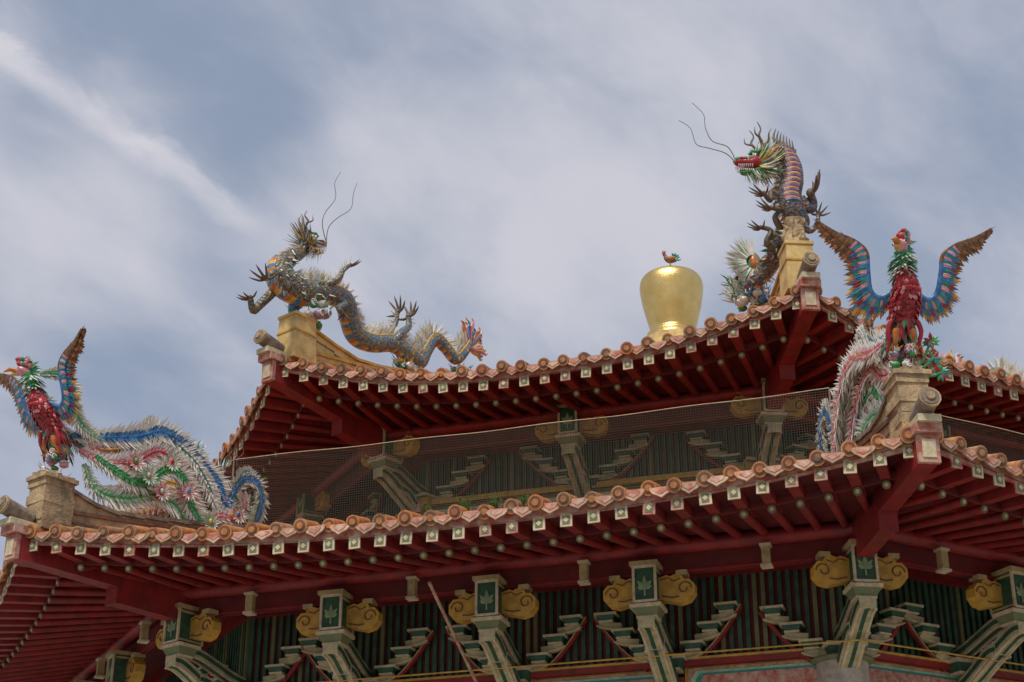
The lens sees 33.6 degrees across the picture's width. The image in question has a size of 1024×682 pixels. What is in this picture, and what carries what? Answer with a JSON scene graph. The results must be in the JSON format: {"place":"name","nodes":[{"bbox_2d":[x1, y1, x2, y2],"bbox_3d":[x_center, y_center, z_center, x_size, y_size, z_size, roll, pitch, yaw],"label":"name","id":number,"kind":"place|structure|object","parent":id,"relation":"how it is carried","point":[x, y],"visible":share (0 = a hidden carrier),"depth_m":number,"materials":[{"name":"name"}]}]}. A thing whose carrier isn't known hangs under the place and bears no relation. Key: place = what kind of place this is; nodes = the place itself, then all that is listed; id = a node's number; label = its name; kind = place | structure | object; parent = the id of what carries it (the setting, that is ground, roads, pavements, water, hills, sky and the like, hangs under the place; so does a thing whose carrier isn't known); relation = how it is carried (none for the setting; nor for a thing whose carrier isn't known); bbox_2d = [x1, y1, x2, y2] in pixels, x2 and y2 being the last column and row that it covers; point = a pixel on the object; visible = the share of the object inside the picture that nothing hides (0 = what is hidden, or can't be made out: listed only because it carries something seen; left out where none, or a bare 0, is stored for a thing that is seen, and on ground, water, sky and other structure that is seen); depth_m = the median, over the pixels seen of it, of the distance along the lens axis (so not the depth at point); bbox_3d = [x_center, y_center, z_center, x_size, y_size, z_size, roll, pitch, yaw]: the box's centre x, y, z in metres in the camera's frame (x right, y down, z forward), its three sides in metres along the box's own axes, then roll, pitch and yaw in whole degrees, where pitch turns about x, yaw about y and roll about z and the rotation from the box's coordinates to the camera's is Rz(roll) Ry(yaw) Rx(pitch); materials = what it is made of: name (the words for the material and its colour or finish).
{"place":"outdoors","nodes":[
{"label":"outdoors","id":0,"kind":"place"},
{"bbox_2d":[107,478,177,510],"bbox_3d":[-2.699,2.250,33.469,10.176,4.611,0.437,2,-25,-5],"label":"hip","id":1,"kind":"object","parent":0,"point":[170,482],"visible":0.03,"depth_m":32.71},
{"bbox_2d":[0,0,1023,568],"label":"sky","id":2,"kind":"structure","parent":0,"point":[519,169],"materials":[{"name":"blue"}]},
{"bbox_3d":[8.204,1.815,32.500,9.293,4.446,8.181,-8,-26,16],"label":"upper roof side","id":3,"kind":"object","parent":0,"visible":0},
{"bbox_2d":[640,265,702,341],"bbox_3d":[3.340,-0.323,35.238,1.800,2.770,1.800,0,-25,0],"label":"golden urn finial","id":4,"kind":"object","parent":3,"relation":"on","point":[671,296],"visible":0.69,"depth_m":34.96,"materials":[{"name":"gold metal"}]},
{"bbox_2d":[661,250,680,264],"bbox_3d":[3.372,-1.738,35.904,0.455,0.379,0.178,4,-25,-9],"label":"rooster statue","id":5,"kind":"object","parent":4,"relation":"on","point":[673,258],"visible":0.98,"depth_m":35.87,"materials":[{"name":"ceramic"}]},
{"label":"ground","id":6,"kind":"structure","parent":0,"visible":0},
{"bbox_3d":[3.200,14.681,28.242,26.400,0.450,26.400,2,-25,-5],"label":"plinth","id":7,"kind":"object","parent":6,"relation":"on","visible":0},
{"bbox_2d":[94,615,250,681],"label":"wall","id":8,"kind":"structure","parent":7,"relation":"on","point":[229,647],"depth_m":24.58,"materials":[{"name":"wood"}]},
{"bbox_2d":[73,679,94,681],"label":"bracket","id":9,"kind":"object","parent":8,"relation":"attached to","point":[76,680],"visible":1,"depth_m":26.79,"materials":[{"name":"wood"}]},
{"bbox_2d":[0,561,229,681],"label":"roof side","id":10,"kind":"structure","parent":8,"relation":"on","point":[54,628],"depth_m":24.38,"materials":[{"name":"wood"}]},
{"bbox_2d":[105,649,211,681],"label":"bracket","id":11,"kind":"object","parent":8,"relation":"attached to","point":[125,666],"visible":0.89,"depth_m":25.02,"materials":[{"name":"wood"}]},
{"bbox_2d":[242,542,858,681],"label":"wall","id":12,"kind":"structure","parent":7,"relation":"on","point":[783,626],"depth_m":22.26,"materials":[{"name":"wood"}]},
{"bbox_2d":[156,602,245,681],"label":"corner bracket","id":13,"kind":"object","parent":12,"relation":"attached to","point":[182,638],"visible":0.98,"depth_m":22.98,"materials":[{"name":"wood"}]},
{"bbox_2d":[296,589,434,681],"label":"bracket","id":14,"kind":"object","parent":12,"relation":"attached to","point":[335,620],"visible":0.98,"depth_m":22.43,"materials":[{"name":"wood"}]},
{"bbox_2d":[428,581,477,681],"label":"bamboo pole","id":15,"kind":"object","parent":12,"relation":"attached to","point":[451,630],"visible":1,"depth_m":21.62,"materials":[{"name":"brown wood"}]},
{"bbox_2d":[25,426,914,617],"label":"roof side","id":16,"kind":"structure","parent":12,"relation":"on","point":[792,510],"depth_m":20.87,"materials":[{"name":"tile"}]},
{"bbox_2d":[0,469,244,621],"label":"hip","id":17,"kind":"object","parent":16,"relation":"attached to","point":[54,497],"visible":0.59,"depth_m":22.09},
{"bbox_2d":[0,325,270,528],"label":"phoenix statue","id":18,"kind":"object","parent":16,"relation":"on","point":[124,456],"visible":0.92,"depth_m":23.01,"materials":[{"name":"multicoloured ceramic"}]},
{"bbox_2d":[224,436,243,472],"bbox_3d":[-4.057,1.671,24.765,0.015,0.615,0.368,-19,-31,36],"label":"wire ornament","id":19,"kind":"object","parent":18,"relation":"attached to","point":[230,453],"visible":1,"depth_m":24.77,"materials":[{"name":"metal"}]},
{"bbox_2d":[232,476,267,526],"bbox_3d":[-3.249,2.122,21.430,0.519,0.711,0.421,-8,-26,16],"label":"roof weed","id":20,"kind":"object","parent":16,"relation":"on","point":[250,501],"visible":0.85,"depth_m":21.41,"materials":[{"name":"green plant"}]},
{"bbox_2d":[401,496,436,514],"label":"column","id":21,"kind":"structure","parent":16,"relation":"on","point":[420,500],"depth_m":27.43,"materials":[{"name":"brown wood"}]},
{"bbox_2d":[361,427,435,514],"bbox_3d":[-1.784,2.208,27.505,1.170,1.384,1.262,-20,-31,36],"label":"corner bracket","id":22,"kind":"object","parent":21,"relation":"on","point":[400,474],"visible":0.62,"depth_m":27.25,"materials":[{"name":"wood"}]},
{"bbox_2d":[420,501,432,514],"bbox_3d":[-1.040,2.049,20.446,0.155,0.221,0.137,-8,-26,16],"label":"roof weed","id":23,"kind":"object","parent":16,"relation":"on","point":[426,508],"visible":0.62,"depth_m":20.44,"materials":[{"name":"green plant"}]},
{"bbox_2d":[455,492,472,510],"bbox_3d":[-0.551,1.957,20.293,0.233,0.258,0.160,-12,-28,24],"label":"roof weed","id":24,"kind":"object","parent":16,"relation":"on","point":[465,504],"visible":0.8,"depth_m":20.29,"materials":[{"name":"green plant"}]},
{"bbox_2d":[487,492,501,508],"bbox_3d":[-0.201,1.922,20.234,0.189,0.270,0.160,-8,-26,16],"label":"roof weed","id":25,"kind":"object","parent":16,"relation":"on","point":[495,503],"visible":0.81,"depth_m":20.21,"materials":[{"name":"green plant"}]},
{"bbox_2d":[515,491,528,505],"bbox_3d":[0.116,1.897,20.124,0.182,0.216,0.153,-8,-26,16],"label":"roof weed","id":26,"kind":"object","parent":16,"relation":"on","point":[524,501],"visible":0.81,"depth_m":20.11,"materials":[{"name":"green plant"}]},
{"bbox_2d":[221,387,1023,524],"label":"bird net","id":27,"kind":"object","parent":16,"relation":"attached to","point":[456,472],"visible":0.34,"depth_m":23.36,"materials":[{"name":"black plastic"}]},
{"bbox_2d":[743,462,779,469],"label":"column","id":28,"kind":"structure","parent":16,"relation":"on","point":[747,464],"depth_m":26.00,"materials":[{"name":"brown wood"}]},
{"bbox_2d":[422,417,758,515],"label":"wall","id":29,"kind":"structure","parent":28,"relation":"on","point":[595,469],"depth_m":27.13,"materials":[{"name":"green wood"}]},
{"bbox_2d":[126,383,414,525],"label":"roof side","id":30,"kind":"structure","parent":29,"relation":"on","point":[273,421],"depth_m":27.91,"materials":[{"name":"wood"}]},
{"bbox_2d":[518,403,655,497],"bbox_3d":[1.032,1.812,26.656,2.292,1.384,1.262,-8,-26,16],"label":"bracket","id":31,"kind":"object","parent":29,"relation":"attached to","point":[566,413],"visible":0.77,"depth_m":26.59,"materials":[{"name":"wood"}]},
{"bbox_2d":[277,285,799,455],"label":"roof side","id":32,"kind":"structure","parent":31,"relation":"on","point":[727,359],"depth_m":25.48,"materials":[{"name":"tile"}]},
{"bbox_2d":[253,310,413,466],"bbox_3d":[-0.606,0.551,29.826,0.437,4.611,10.176,-20,-31,36],"label":"hip","id":33,"kind":"object","parent":32,"relation":"attached to","point":[299,335],"visible":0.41,"depth_m":26.44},
{"bbox_2d":[236,172,487,371],"bbox_3d":[-2.088,-0.994,28.572,0.946,3.137,6.398,-20,-31,36],"label":"dragon statue","id":34,"kind":"object","parent":33,"relation":"on","point":[298,290],"visible":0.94,"depth_m":27.44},
{"bbox_2d":[759,240,820,425],"bbox_3d":[3.716,-0.025,28.590,0.437,4.611,10.176,2,-25,-5],"label":"hip","id":35,"kind":"object","parent":32,"relation":"attached to","point":[799,261],"visible":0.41,"depth_m":24.21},
{"bbox_2d":[678,105,830,311],"bbox_3d":[3.844,-2.057,25.525,1.972,2.634,2.449,-10,-27,20],"label":"dragon statue","id":36,"kind":"object","parent":35,"relation":"on","point":[792,206],"visible":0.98,"depth_m":24.94,"materials":[{"name":"ceramic"}]},
{"bbox_2d":[730,378,807,465],"bbox_3d":[3.876,1.454,25.887,1.170,1.384,1.262,2,-25,-5],"label":"corner bracket","id":37,"kind":"object","parent":28,"relation":"on","point":[770,418],"visible":0.67,"depth_m":25.65,"materials":[{"name":"wood"}]},
{"bbox_2d":[755,416,847,462],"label":"wall","id":38,"kind":"structure","parent":28,"relation":"on","point":[801,438],"depth_m":26.81,"materials":[{"name":"green wood"}]},
{"bbox_2d":[941,421,954,438],"bbox_3d":[6.529,2.016,27.092,2.292,1.384,1.262,12,-28,-25],"label":"bracket","id":39,"kind":"object","parent":38,"relation":"attached to","point":[947,432],"visible":0.02,"depth_m":26.85,"materials":[{"name":"wood"}]},
{"bbox_2d":[786,287,1023,461],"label":"roof side","id":40,"kind":"structure","parent":39,"relation":"on","point":[968,390],"depth_m":25.25,"materials":[{"name":"tile"}]},
{"bbox_2d":[837,365,942,557],"bbox_3d":[4.179,1.827,21.984,0.445,2.683,7.806,2,-25,-5],"label":"hip","id":41,"kind":"object","parent":16,"relation":"attached to","point":[911,398],"visible":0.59,"depth_m":18.94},
{"bbox_2d":[445,574,587,681],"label":"bracket","id":42,"kind":"object","parent":12,"relation":"attached to","point":[489,606],"visible":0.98,"depth_m":21.90,"materials":[{"name":"wood"}]},
{"bbox_2d":[593,559,742,681],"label":"bracket","id":43,"kind":"object","parent":12,"relation":"attached to","point":[646,592],"visible":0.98,"depth_m":21.37,"materials":[{"name":"wood"}]},
{"bbox_2d":[810,539,907,668],"bbox_3d":[4.202,3.336,20.900,1.170,1.411,1.419,2,-25,-5],"label":"corner bracket","id":44,"kind":"object","parent":12,"relation":"attached to","point":[864,580],"visible":0.94,"depth_m":20.63,"materials":[{"name":"wood"}]},
{"bbox_2d":[810,653,873,681],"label":"corner column","id":45,"kind":"structure","parent":7,"relation":"on","point":[828,669],"depth_m":21.03,"materials":[{"name":"stone"}]},
{"bbox_2d":[834,547,1023,681],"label":"wall","id":46,"kind":"structure","parent":7,"relation":"on","point":[893,649],"depth_m":22.12,"materials":[{"name":"wood"}]},
{"bbox_2d":[877,433,1023,581],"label":"roof side","id":47,"kind":"structure","parent":46,"relation":"on","point":[964,504],"depth_m":20.00,"materials":[{"name":"tile"}]},
{"bbox_2d":[814,219,993,452],"bbox_3d":[4.316,0.446,20.810,2.146,2.095,4.555,2,-25,-5],"label":"phoenix statue","id":48,"kind":"object","parent":47,"relation":"on","point":[905,301],"visible":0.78,"depth_m":19.39,"materials":[{"name":"multicoloured ceramic"}]},
{"bbox_2d":[919,333,950,380],"bbox_3d":[4.754,0.182,19.314,0.416,0.596,0.096,2,-25,-5],"label":"leaf ornament","id":49,"kind":"object","parent":48,"relation":"attached to","point":[941,372],"visible":0.78,"depth_m":19.29,"materials":[{"name":"green ceramic"}]},
{"bbox_2d":[894,565,1023,681],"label":"bracket","id":50,"kind":"object","parent":46,"relation":"attached to","point":[999,636],"visible":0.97,"depth_m":21.53,"materials":[{"name":"wood"}]},
{"bbox_3d":[-6.547,7.962,34.766,6.841,2.289,11.248,-8,-26,16],"label":"lower roof side","id":51,"kind":"object","parent":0,"visible":0},
{"bbox_3d":[-4.016,5.233,31.951,0.600,1.120,0.550,2,-25,-5],"label":"upper column","id":52,"kind":"object","parent":51,"relation":"on","visible":0},
{"bbox_2d":[334,454,433,521],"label":"wall","id":53,"kind":"structure","parent":52,"relation":"on","point":[391,500],"depth_m":29.05,"materials":[{"name":"green wood"}]},
{"bbox_2d":[295,488,385,524],"bbox_3d":[-3.195,3.311,29.870,1.262,1.384,2.292,12,-28,-25],"label":"bracket","id":54,"kind":"object","parent":53,"relation":"attached to","point":[311,515],"visible":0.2,"depth_m":29.58,"materials":[{"name":"wood"}]},
{"bbox_3d":[7.736,0.859,30.487,10.177,4.611,0.437,-20,-31,36],"label":"upper hip","id":55,"kind":"object","parent":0,"visible":0},
{"bbox_2d":[940,349,1023,380],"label":"dragon statue","id":56,"kind":"object","parent":55,"relation":"on","point":[1010,369],"visible":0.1,"depth_m":29.78,"materials":[{"name":"ceramic"}]}
]}

